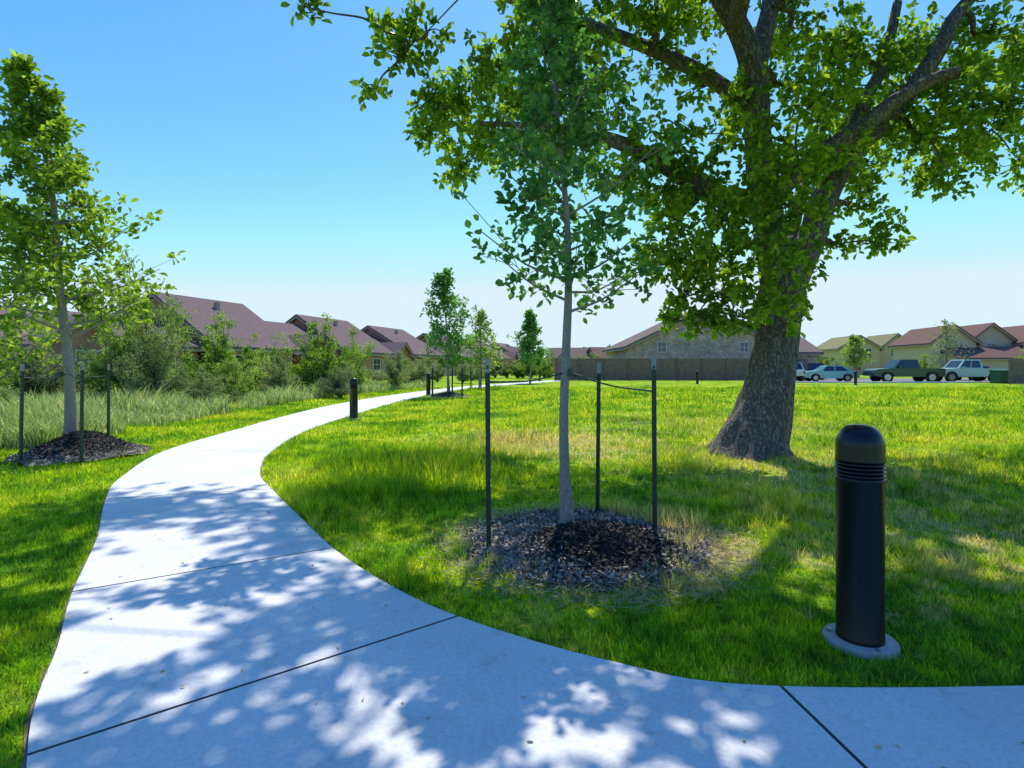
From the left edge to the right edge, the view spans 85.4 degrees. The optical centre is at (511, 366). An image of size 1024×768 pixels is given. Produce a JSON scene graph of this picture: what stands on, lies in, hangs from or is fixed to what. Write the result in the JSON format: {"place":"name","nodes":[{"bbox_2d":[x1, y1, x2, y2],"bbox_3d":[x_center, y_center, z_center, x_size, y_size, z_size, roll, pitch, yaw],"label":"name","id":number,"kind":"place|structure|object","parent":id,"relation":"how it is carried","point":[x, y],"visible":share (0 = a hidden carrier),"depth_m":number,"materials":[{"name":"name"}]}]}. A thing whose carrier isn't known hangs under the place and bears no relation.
{"place":"outdoors","nodes":[
{"label":"outdoors","id":0,"kind":"place"},
{"bbox_2d":[137,298,325,380],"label":"walls","id":1,"kind":"structure","parent":0,"point":[156,303],"depth_m":45.00,"materials":[{"name":"red brick"}]},
{"bbox_2d":[139,293,338,358],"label":"roof","id":2,"kind":"structure","parent":1,"relation":"on","point":[250,322],"depth_m":48.59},
{"bbox_2d":[233,354,315,360],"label":"windows","id":3,"kind":"structure","parent":1,"relation":"attached to","point":[237,356],"depth_m":45.06,"materials":[{"name":"clear glass"}]},
{"bbox_2d":[290,319,410,377],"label":"walls","id":4,"kind":"structure","parent":0,"point":[368,363],"depth_m":63.50,"materials":[{"name":"red brick"}]},
{"bbox_2d":[285,314,415,360],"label":"roof","id":5,"kind":"structure","parent":4,"relation":"on","point":[339,328],"depth_m":64.82,"materials":[{"name":"brown tile"}]},
{"bbox_2d":[353,358,406,370],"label":"windows","id":6,"kind":"structure","parent":4,"relation":"attached to","point":[376,363],"depth_m":64.84,"materials":[{"name":"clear glass"}]},
{"bbox_2d":[418,336,490,375],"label":"walls","id":7,"kind":"structure","parent":0,"point":[423,338],"depth_m":89.65,"materials":[{"name":"red brick"}]},
{"bbox_2d":[416,333,492,361],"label":"roof","id":8,"kind":"structure","parent":7,"relation":"on","point":[443,338],"depth_m":91.63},
{"bbox_2d":[463,342,516,369],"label":"walls","id":9,"kind":"structure","parent":0,"point":[507,361],"depth_m":109.80,"materials":[{"name":"red brick"}]},
{"bbox_2d":[463,338,519,362],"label":"roof","id":10,"kind":"structure","parent":0,"point":[510,356],"depth_m":111.66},
{"bbox_2d":[0,374,1023,767],"bbox_3d":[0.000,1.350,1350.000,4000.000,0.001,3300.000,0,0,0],"label":"ground","id":11,"kind":"structure","parent":0,"point":[544,608],"depth_m":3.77,"materials":[{"name":"green plant"}]},
{"bbox_2d":[0,374,25,403],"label":"shrub","id":12,"kind":"object","parent":11,"relation":"on","point":[2,382],"visible":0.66,"depth_m":16.08,"materials":[{"name":"green plant"}]},
{"bbox_2d":[18,364,24,464],"bbox_3d":[-6.776,0.705,7.665,0.046,1.490,0.044,1,0,21],"label":"tree stake","id":13,"kind":"object","parent":11,"relation":"on","point":[21,409],"visible":0.97,"depth_m":7.65,"materials":[{"name":"metal"}]},
{"bbox_2d":[0,190,80,383],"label":"tree","id":14,"kind":"object","parent":11,"relation":"on","point":[14,336],"visible":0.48,"depth_m":10.26,"materials":[{"name":"green plant"}]},
{"bbox_2d":[0,331,104,398],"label":"shrub","id":15,"kind":"object","parent":11,"relation":"on","point":[48,384],"visible":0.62,"depth_m":18.69,"materials":[{"name":"green plant"}]},
{"bbox_2d":[4,429,151,465],"bbox_3d":[-6.504,1.140,8.392,1.782,0.408,1.795,0,0,0],"label":"mulch bed","id":16,"kind":"object","parent":11,"relation":"on","point":[66,448],"visible":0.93,"depth_m":8.04,"materials":[{"name":"brown wood"}]},
{"bbox_2d":[0,49,185,434],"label":"young tree","id":17,"kind":"object","parent":16,"relation":"on","point":[34,119],"visible":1,"depth_m":8.49,"materials":[{"name":"green plant"}]},
{"bbox_2d":[79,363,83,463],"bbox_3d":[-5.946,0.695,7.670,0.046,1.510,0.044,-1,-1,24],"label":"tree stake","id":18,"kind":"object","parent":11,"relation":"on","point":[81,452],"visible":0.98,"depth_m":7.66,"materials":[{"name":"metal"}]},
{"bbox_2d":[52,332,123,393],"bbox_3d":[-17.460,-0.051,24.118,3.875,2.880,3.606,0,0,39],"label":"shrub","id":19,"kind":"object","parent":11,"relation":"on","point":[97,356],"visible":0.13,"depth_m":23.32,"materials":[{"name":"green plant"}]},
{"bbox_2d":[1,323,196,379],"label":"walls","id":20,"kind":"structure","parent":11,"relation":"on","point":[82,340],"depth_m":33.50,"materials":[{"name":"red brick"}]},
{"bbox_2d":[0,348,175,373],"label":"windows","id":21,"kind":"structure","parent":20,"relation":"attached to","point":[88,360],"depth_m":33.58,"materials":[{"name":"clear glass"}]},
{"bbox_2d":[0,305,205,351],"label":"roof","id":22,"kind":"structure","parent":20,"relation":"on","point":[196,345],"depth_m":34.78,"materials":[{"name":"brown tile"}]},
{"bbox_2d":[107,364,109,434],"bbox_3d":[-6.842,0.700,9.409,0.046,1.500,0.044,0,0,24],"label":"tree stake","id":23,"kind":"object","parent":11,"relation":"on","point":[108,399],"visible":0.85,"depth_m":9.40,"materials":[{"name":"metal"}]},
{"bbox_2d":[73,244,200,395],"bbox_3d":[-13.861,-1.571,20.464,3.212,5.948,4.037,0,0,27],"label":"shrub","id":24,"kind":"object","parent":11,"relation":"on","point":[115,345],"visible":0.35,"depth_m":20.14,"materials":[{"name":"green plant"}]},
{"bbox_2d":[106,312,193,396],"bbox_3d":[-12.488,-0.289,19.148,2.825,3.363,2.370,0,0,37],"label":"shrub","id":25,"kind":"object","parent":11,"relation":"on","point":[140,375],"visible":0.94,"depth_m":19.16,"materials":[{"name":"green plant"}]},
{"bbox_2d":[156,354,196,389],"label":"shrub","id":26,"kind":"object","parent":11,"relation":"on","point":[181,375],"visible":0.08,"depth_m":26.01,"materials":[{"name":"green plant"}]},
{"bbox_2d":[171,368,208,384],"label":"shrub","id":27,"kind":"object","parent":11,"relation":"on","point":[192,376],"visible":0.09,"depth_m":29.92,"materials":[{"name":"green plant"}]},
{"bbox_2d":[0,376,425,449],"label":"tall grass","id":28,"kind":"structure","parent":11,"relation":"on","point":[43,422],"depth_m":14.55,"materials":[{"name":"green plant"}]},
{"bbox_2d":[183,366,244,404],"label":"shrub","id":29,"kind":"object","parent":11,"relation":"on","point":[207,390],"visible":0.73,"depth_m":17.30,"materials":[{"name":"green plant"}]},
{"bbox_2d":[178,311,260,387],"bbox_3d":[-13.442,-0.635,26.069,3.464,4.055,3.425,0,0,-5],"label":"shrub","id":30,"kind":"object","parent":11,"relation":"on","point":[221,348],"visible":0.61,"depth_m":25.77,"materials":[{"name":"green plant"}]},
{"bbox_2d":[200,347,240,370],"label":"shrub","id":31,"kind":"object","parent":11,"relation":"on","point":[202,366],"visible":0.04,"depth_m":31.31,"materials":[{"name":"green plant"}]},
{"bbox_2d":[199,348,267,396],"bbox_3d":[-10.945,0.276,22.086,2.268,2.213,2.849,0,0,-45],"label":"shrub","id":32,"kind":"object","parent":11,"relation":"on","point":[245,380],"visible":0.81,"depth_m":21.76,"materials":[{"name":"green plant"}]},
{"bbox_2d":[222,331,294,387],"bbox_3d":[-12.027,-0.175,27.100,3.229,3.130,3.005,0,0,5],"label":"shrub","id":33,"kind":"object","parent":11,"relation":"on","point":[261,354],"visible":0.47,"depth_m":26.59,"materials":[{"name":"green plant"}]},
{"bbox_2d":[255,354,302,391],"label":"shrub","id":34,"kind":"object","parent":11,"relation":"on","point":[281,380],"visible":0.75,"depth_m":23.84,"materials":[{"name":"green plant"}]},
{"bbox_2d":[286,312,360,389],"bbox_3d":[-9.436,-0.635,26.790,3.211,4.055,3.248,0,0,43],"label":"shrub","id":35,"kind":"object","parent":11,"relation":"on","point":[312,368],"visible":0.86,"depth_m":26.76,"materials":[{"name":"green plant"}]},
{"bbox_2d":[314,361,356,397],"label":"shrub","id":36,"kind":"object","parent":11,"relation":"on","point":[338,387],"visible":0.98,"depth_m":23.65,"materials":[{"name":"green plant"}]},
{"bbox_2d":[317,358,360,385],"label":"shrub","id":37,"kind":"object","parent":11,"relation":"on","point":[335,363],"visible":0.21,"depth_m":26.78,"materials":[{"name":"green plant"}]},
{"bbox_2d":[319,323,376,385],"bbox_3d":[-8.315,-0.408,28.028,2.646,3.596,3.324,0,0,27],"label":"shrub","id":38,"kind":"object","parent":11,"relation":"on","point":[363,357],"visible":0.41,"depth_m":27.92,"materials":[{"name":"green plant"}]},
{"bbox_2d":[347,378,359,419],"bbox_3d":[-4.080,0.840,14.300,0.324,1.120,0.324,0,0,0],"label":"bollard light","id":39,"kind":"object","parent":11,"relation":"on","point":[353,386],"visible":0.91,"depth_m":14.22,"materials":[{"name":"metal"}]},
{"bbox_2d":[364,367,389,381],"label":"shrub","id":40,"kind":"object","parent":11,"relation":"on","point":[374,375],"visible":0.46,"depth_m":47.28,"materials":[{"name":"green plant"}]},
{"bbox_2d":[377,350,417,386],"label":"shrub","id":41,"kind":"object","parent":11,"relation":"on","point":[397,376],"visible":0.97,"depth_m":32.81,"materials":[{"name":"green plant"}]},
{"bbox_2d":[388,365,426,383],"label":"shrub","id":42,"kind":"object","parent":11,"relation":"on","point":[415,374],"visible":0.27,"depth_m":40.57,"materials":[{"name":"green plant"}]},
{"bbox_2d":[363,329,454,375],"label":"walls","id":43,"kind":"structure","parent":11,"relation":"on","point":[370,332],"depth_m":74.64,"materials":[{"name":"paint"}]},
{"bbox_2d":[361,325,456,361],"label":"roof","id":44,"kind":"structure","parent":43,"relation":"on","point":[416,345],"depth_m":76.95,"materials":[{"name":"brown tile"}]},
{"bbox_2d":[403,356,428,381],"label":"shrub","id":45,"kind":"object","parent":11,"relation":"on","point":[424,369],"visible":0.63,"depth_m":41.61,"materials":[{"name":"green plant"}]},
{"bbox_2d":[426,373,430,394],"bbox_3d":[-3.950,0.840,26.200,0.324,1.120,0.324,0,0,0],"label":"bollard light","id":46,"kind":"object","parent":11,"relation":"on","point":[428,383],"visible":0.9,"depth_m":26.12,"materials":[{"name":"metal"}]},
{"bbox_2d":[416,357,442,374],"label":"shrub","id":47,"kind":"object","parent":11,"relation":"on","point":[428,361],"visible":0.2,"depth_m":54.65,"materials":[{"name":"green plant"}]},
{"bbox_2d":[427,363,451,381],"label":"shrub","id":48,"kind":"object","parent":11,"relation":"on","point":[438,375],"visible":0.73,"depth_m":50.02,"materials":[{"name":"green plant"}]},
{"bbox_2d":[426,391,469,397],"bbox_3d":[-2.852,1.202,24.992,2.083,0.285,2.078,0,0,0],"label":"mulch bed","id":49,"kind":"object","parent":11,"relation":"on","point":[447,394],"visible":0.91,"depth_m":24.56,"materials":[{"name":"wood"}]},
{"bbox_2d":[432,366,433,395],"bbox_3d":[-3.503,0.700,24.422,0.080,1.500,0.069,0,0,-19],"label":"tree stake","id":50,"kind":"object","parent":49,"relation":"in","point":[432,378],"visible":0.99,"depth_m":24.39,"materials":[{"name":"metal"}]},
{"bbox_2d":[419,267,479,391],"bbox_3d":[-2.869,-1.562,25.029,2.743,5.837,2.776,0,0,0],"label":"young tree","id":51,"kind":"object","parent":11,"relation":"on","point":[438,331],"visible":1,"depth_m":24.79,"materials":[{"name":"green plant"}]},
{"bbox_2d":[461,366,462,395],"bbox_3d":[-2.179,0.700,24.424,0.080,1.500,0.069,1,0,28],"label":"tree stake","id":52,"kind":"object","parent":11,"relation":"on","point":[462,382],"visible":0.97,"depth_m":24.40,"materials":[{"name":"metal"}]},
{"bbox_2d":[453,362,476,382],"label":"shrub","id":53,"kind":"object","parent":11,"relation":"on","point":[466,376],"visible":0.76,"depth_m":45.48,"materials":[{"name":"green plant"}]},
{"bbox_2d":[456,365,484,379],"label":"shrub","id":54,"kind":"object","parent":11,"relation":"on","point":[477,376],"visible":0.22,"depth_m":55.50,"materials":[{"name":"green plant"}]},
{"bbox_2d":[464,308,511,388],"bbox_3d":[-1.725,-1.101,32.789,2.710,4.909,2.694,0,0,37],"label":"young tree","id":55,"kind":"object","parent":11,"relation":"on","point":[481,317],"visible":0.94,"depth_m":32.84,"materials":[{"name":"green plant"}]},
{"bbox_2d":[485,359,490,546],"bbox_3d":[-0.173,0.695,4.050,0.036,1.510,0.036,0,1,7],"label":"tree stake","id":56,"kind":"object","parent":11,"relation":"on","point":[488,452],"visible":0.98,"depth_m":4.04,"materials":[{"name":"black metal"}]},
{"bbox_2d":[490,373,562,382],"bbox_3d":[0.136,0.075,4.225,0.705,0.086,0.018,0,0,-30],"label":"tree strap","id":57,"kind":"object","parent":56,"relation":"attached to","point":[525,380],"visible":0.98,"depth_m":4.20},
{"bbox_2d":[482,360,502,375],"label":"shrub","id":58,"kind":"object","parent":11,"relation":"on","point":[492,371],"visible":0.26,"depth_m":65.93,"materials":[{"name":"green plant"}]},
{"bbox_2d":[482,350,508,377],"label":"shrub","id":59,"kind":"object","parent":11,"relation":"on","point":[497,367],"visible":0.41,"depth_m":68.26,"materials":[{"name":"green plant"}]},
{"bbox_2d":[21,404,972,767],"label":"soil margin","id":60,"kind":"object","parent":11,"relation":"on","point":[25,740],"visible":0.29,"depth_m":2.40,"materials":[{"name":"soil"}]},
{"bbox_2d":[495,362,513,377],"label":"shrub","id":61,"kind":"object","parent":11,"relation":"on","point":[505,373],"visible":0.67,"depth_m":67.74,"materials":[{"name":"green plant"}]},
{"bbox_2d":[507,363,525,377],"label":"shrub","id":62,"kind":"object","parent":11,"relation":"on","point":[518,370],"visible":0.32,"depth_m":66.59,"materials":[{"name":"green plant"}]},
{"bbox_2d":[506,360,528,377],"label":"shrub","id":63,"kind":"object","parent":11,"relation":"on","point":[517,372],"visible":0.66,"depth_m":66.39,"materials":[{"name":"green plant"}]},
{"bbox_2d":[512,307,549,383],"bbox_3d":[1.437,-1.748,45.071,2.872,6.204,2.909,0,0,-34],"label":"young tree","id":64,"kind":"object","parent":11,"relation":"on","point":[528,342],"visible":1,"depth_m":44.73,"materials":[{"name":"green plant"}]},
{"bbox_2d":[515,354,547,377],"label":"shrub","id":65,"kind":"object","parent":11,"relation":"on","point":[534,371],"visible":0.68,"depth_m":64.36,"materials":[{"name":"green plant"}]},
{"bbox_2d":[536,357,554,376],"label":"shrub","id":66,"kind":"object","parent":11,"relation":"on","point":[546,373],"visible":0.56,"depth_m":65.80,"materials":[{"name":"green plant"}]},
{"bbox_2d":[541,348,557,377],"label":"shrub","id":67,"kind":"object","parent":11,"relation":"on","point":[552,357],"visible":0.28,"depth_m":69.67,"materials":[{"name":"green plant"}]},
{"bbox_2d":[462,506,713,591],"bbox_3d":[0.547,1.250,4.248,1.884,0.243,1.886,0,0,0],"label":"mulch bed","id":68,"kind":"object","parent":11,"relation":"on","point":[586,546],"visible":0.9,"depth_m":3.84,"materials":[{"name":"brown wood"}]},
{"bbox_2d":[453,0,685,523],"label":"young tree","id":69,"kind":"object","parent":68,"relation":"in","point":[582,134],"visible":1,"depth_m":4.30,"materials":[{"name":"green plant"}]},
{"bbox_2d":[567,368,573,375],"bbox_3d":[0.440,0.040,4.410,0.100,0.060,0.097,0,0,0],"label":"tree strap","id":70,"kind":"object","parent":69,"relation":"attached to","point":[570,371],"visible":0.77,"depth_m":4.37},
{"bbox_2d":[595,363,600,512],"bbox_3d":[0.776,0.705,4.996,0.037,1.490,0.037,1,1,13],"label":"tree stake","id":71,"kind":"object","parent":11,"relation":"on","point":[598,401],"visible":0.98,"depth_m":4.98,"materials":[{"name":"metal"}]},
{"bbox_2d":[397,498,801,624],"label":"dry grass","id":72,"kind":"structure","parent":11,"relation":"on","point":[521,583],"depth_m":3.56,"materials":[{"name":"plant"}]},
{"bbox_2d":[280,0,1023,460],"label":"oak tree","id":73,"kind":"object","parent":11,"relation":"on","point":[786,248],"visible":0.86,"depth_m":8.31,"materials":[{"name":"green plant"}]},
{"bbox_2d":[651,357,656,530],"bbox_3d":[1.109,0.685,4.322,0.036,1.530,0.037,0,0,10],"label":"tree stake","id":74,"kind":"object","parent":11,"relation":"on","point":[654,465],"visible":0.96,"depth_m":4.31,"materials":[{"name":"black metal"}]},
{"bbox_2d":[573,373,654,391],"bbox_3d":[0.774,0.115,4.355,0.679,0.166,0.018,0,0,8],"label":"tree strap","id":75,"kind":"object","parent":74,"relation":"attached to","point":[613,385],"visible":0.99,"depth_m":4.35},
{"bbox_2d":[555,358,807,380],"bbox_3d":[16.629,0.280,54.480,24.858,2.340,0.160,0,0,0],"label":"wooden fence","id":76,"kind":"object","parent":11,"relation":"on","point":[677,369],"visible":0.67,"depth_m":54.49,"materials":[{"name":"brown wood"}]},
{"bbox_2d":[695,371,698,383],"bbox_3d":[14.700,0.840,44.000,0.324,1.120,0.324,0,0,0],"label":"bollard light","id":77,"kind":"object","parent":11,"relation":"on","point":[697,377],"visible":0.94,"depth_m":43.92,"materials":[{"name":"metal"}]},
{"bbox_2d":[606,319,816,378],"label":"walls","id":78,"kind":"structure","parent":11,"relation":"on","point":[703,346],"depth_m":60.00,"materials":[{"name":"beige brick"}]},
{"bbox_2d":[657,342,748,352],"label":"windows","id":79,"kind":"structure","parent":78,"relation":"attached to","point":[662,347],"depth_m":59.97,"materials":[{"name":"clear glass"}]},
{"bbox_2d":[602,308,823,355],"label":"roof","id":80,"kind":"structure","parent":78,"relation":"on","point":[806,347],"depth_m":62.54,"materials":[{"name":"brown tile"}]},
{"bbox_2d":[817,347,841,378],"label":"shrub","id":81,"kind":"object","parent":11,"relation":"on","point":[825,361],"visible":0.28,"depth_m":63.80,"materials":[{"name":"green plant"}]},
{"bbox_2d":[854,371,856,384],"bbox_3d":[25.400,0.840,41.000,0.324,1.120,0.324,0,0,0],"label":"bollard light","id":82,"kind":"object","parent":11,"relation":"on","point":[855,377],"visible":0.95,"depth_m":40.92,"materials":[{"name":"metal"}]},
{"bbox_2d":[839,334,874,370],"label":"young tree","id":83,"kind":"object","parent":11,"relation":"on","point":[853,351],"visible":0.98,"depth_m":67.61,"materials":[{"name":"green plant"}]},
{"bbox_2d":[817,333,901,374],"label":"townhouse","id":84,"kind":"structure","parent":11,"relation":"on","point":[881,353],"depth_m":94.98,"materials":[{"name":"yellow paint"}]},
{"bbox_2d":[847,349,892,370],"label":"windows","id":85,"kind":"structure","parent":84,"relation":"in","point":[856,368],"depth_m":94.56,"materials":[{"name":"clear glass"}]},
{"bbox_2d":[822,424,899,660],"bbox_3d":[1.700,0.840,2.710,0.324,1.120,0.324,0,0,0],"label":"bollard light","id":86,"kind":"object","parent":11,"relation":"on","point":[860,468],"visible":1,"depth_m":2.63,"materials":[{"name":"metal"}]},
{"bbox_2d":[795,381,989,382],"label":"kerb","id":87,"kind":"structure","parent":11,"relation":"on","point":[893,382],"depth_m":46.95,"materials":[{"name":"concrete"}]},
{"bbox_2d":[796,378,988,380],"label":"parking lot","id":88,"kind":"structure","parent":11,"relation":"on","point":[894,379],"depth_m":59.47,"materials":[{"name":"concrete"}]},
{"bbox_2d":[796,362,805,380],"bbox_3d":[25.897,0.463,52.475,2.080,1.750,4.950,0,0,7],"label":"parked car","id":89,"kind":"object","parent":88,"relation":"on","point":[801,373],"visible":0.22,"depth_m":50.28,"materials":[{"name":"paint"}]},
{"bbox_2d":[808,363,823,379],"bbox_3d":[31.998,0.463,59.975,2.080,1.750,4.950,0,0,4],"label":"parked car","id":90,"kind":"object","parent":88,"relation":"on","point":[812,366],"visible":0.09,"depth_m":57.96,"materials":[{"name":"paint"}]},
{"bbox_2d":[803,366,859,380],"bbox_3d":[29.625,0.608,51.996,4.750,1.460,2.080,0,0,8],"label":"parked car","id":91,"kind":"object","parent":88,"relation":"on","point":[840,373],"visible":0.87,"depth_m":51.20,"materials":[{"name":"paint"}]},
{"bbox_2d":[862,360,945,380],"bbox_3d":[34.225,0.348,48.498,5.850,1.980,2.260,0,0,5],"label":"pickup truck","id":92,"kind":"object","parent":88,"relation":"on","point":[890,370],"visible":0.92,"depth_m":47.65,"materials":[{"name":"paint"}]},
{"bbox_2d":[913,352,941,367],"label":"shrub","id":93,"kind":"object","parent":88,"relation":"on","point":[924,364],"visible":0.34,"depth_m":57.74,"materials":[{"name":"green plant"}]},
{"bbox_2d":[924,319,973,364],"bbox_3d":[47.045,-1.916,59.972,3.734,6.546,4.709,0,0,0],"label":"young tree","id":94,"kind":"object","parent":88,"relation":"on","point":[946,333],"visible":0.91,"depth_m":59.86,"materials":[{"name":"green plant"}]},
{"bbox_2d":[937,360,1007,380],"bbox_3d":[40.025,0.348,48.999,5.850,1.980,2.260,0,0,2],"label":"pickup truck","id":95,"kind":"object","parent":88,"relation":"on","point":[975,370],"visible":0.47,"depth_m":48.09,"materials":[{"name":"paint"}]},
{"bbox_2d":[957,366,989,380],"bbox_3d":[46.975,0.608,55.998,4.750,1.460,2.080,0,0,-6],"label":"parked car","id":96,"kind":"object","parent":88,"relation":"on","point":[960,378],"visible":0.13,"depth_m":55.31,"materials":[{"name":"paint"}]},
{"bbox_2d":[888,323,1023,369],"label":"townhouse","id":97,"kind":"structure","parent":11,"relation":"on","point":[993,345],"depth_m":75.95,"materials":[{"name":"beige paint"}]},
{"bbox_2d":[939,343,995,365],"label":"windows","id":98,"kind":"structure","parent":97,"relation":"in","point":[987,344],"depth_m":75.78,"materials":[{"name":"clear glass"}]},
{"bbox_2d":[989,370,1008,383],"bbox_3d":[40.400,0.810,45.600,1.480,1.080,1.080,0,0,0],"label":"dumpster","id":99,"kind":"object","parent":11,"relation":"on","point":[999,376],"visible":0.62,"depth_m":45.17,"materials":[{"name":"metal"}]},
{"bbox_2d":[1008,358,1023,383],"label":"wooden fence","id":100,"kind":"object","parent":11,"relation":"on","point":[1016,371],"visible":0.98,"depth_m":42.89,"materials":[{"name":"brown wood"}]},
{"bbox_2d":[0,0,1023,357],"label":"sky","id":101,"kind":"structure","parent":0,"point":[283,198],"materials":[{"name":"blue"}]},
{"bbox_2d":[26,380,1023,767],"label":"concrete path","id":102,"kind":"structure","parent":0,"point":[296,594],"depth_m":2.30,"materials":[{"name":"grey concrete"}]},
{"bbox_2d":[82,488,1023,767],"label":"leaf litter","id":103,"kind":"object","parent":102,"relation":"on","point":[522,696],"visible":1,"depth_m":2.29,"materials":[{"name":"plant"}]},
{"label":"walls","id":104,"kind":"object","parent":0,"visible":0},
{"bbox_2d":[491,343,536,362],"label":"roof","id":105,"kind":"structure","parent":104,"relation":"on","point":[503,346],"depth_m":121.74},
{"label":"walls","id":106,"kind":"object","parent":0,"visible":0},
{"bbox_2d":[502,347,532,360],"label":"roof","id":107,"kind":"structure","parent":106,"relation":"on","point":[513,349],"depth_m":121.19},
{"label":"walls","id":108,"kind":"object","parent":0,"visible":0},
{"bbox_2d":[546,347,592,361],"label":"roof","id":109,"kind":"structure","parent":108,"relation":"on","point":[575,353],"depth_m":126.17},
{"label":"walls","id":110,"kind":"object","parent":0,"visible":0},
{"bbox_2d":[586,347,607,357],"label":"roof","id":111,"kind":"structure","parent":110,"relation":"on","point":[597,350],"depth_m":123.18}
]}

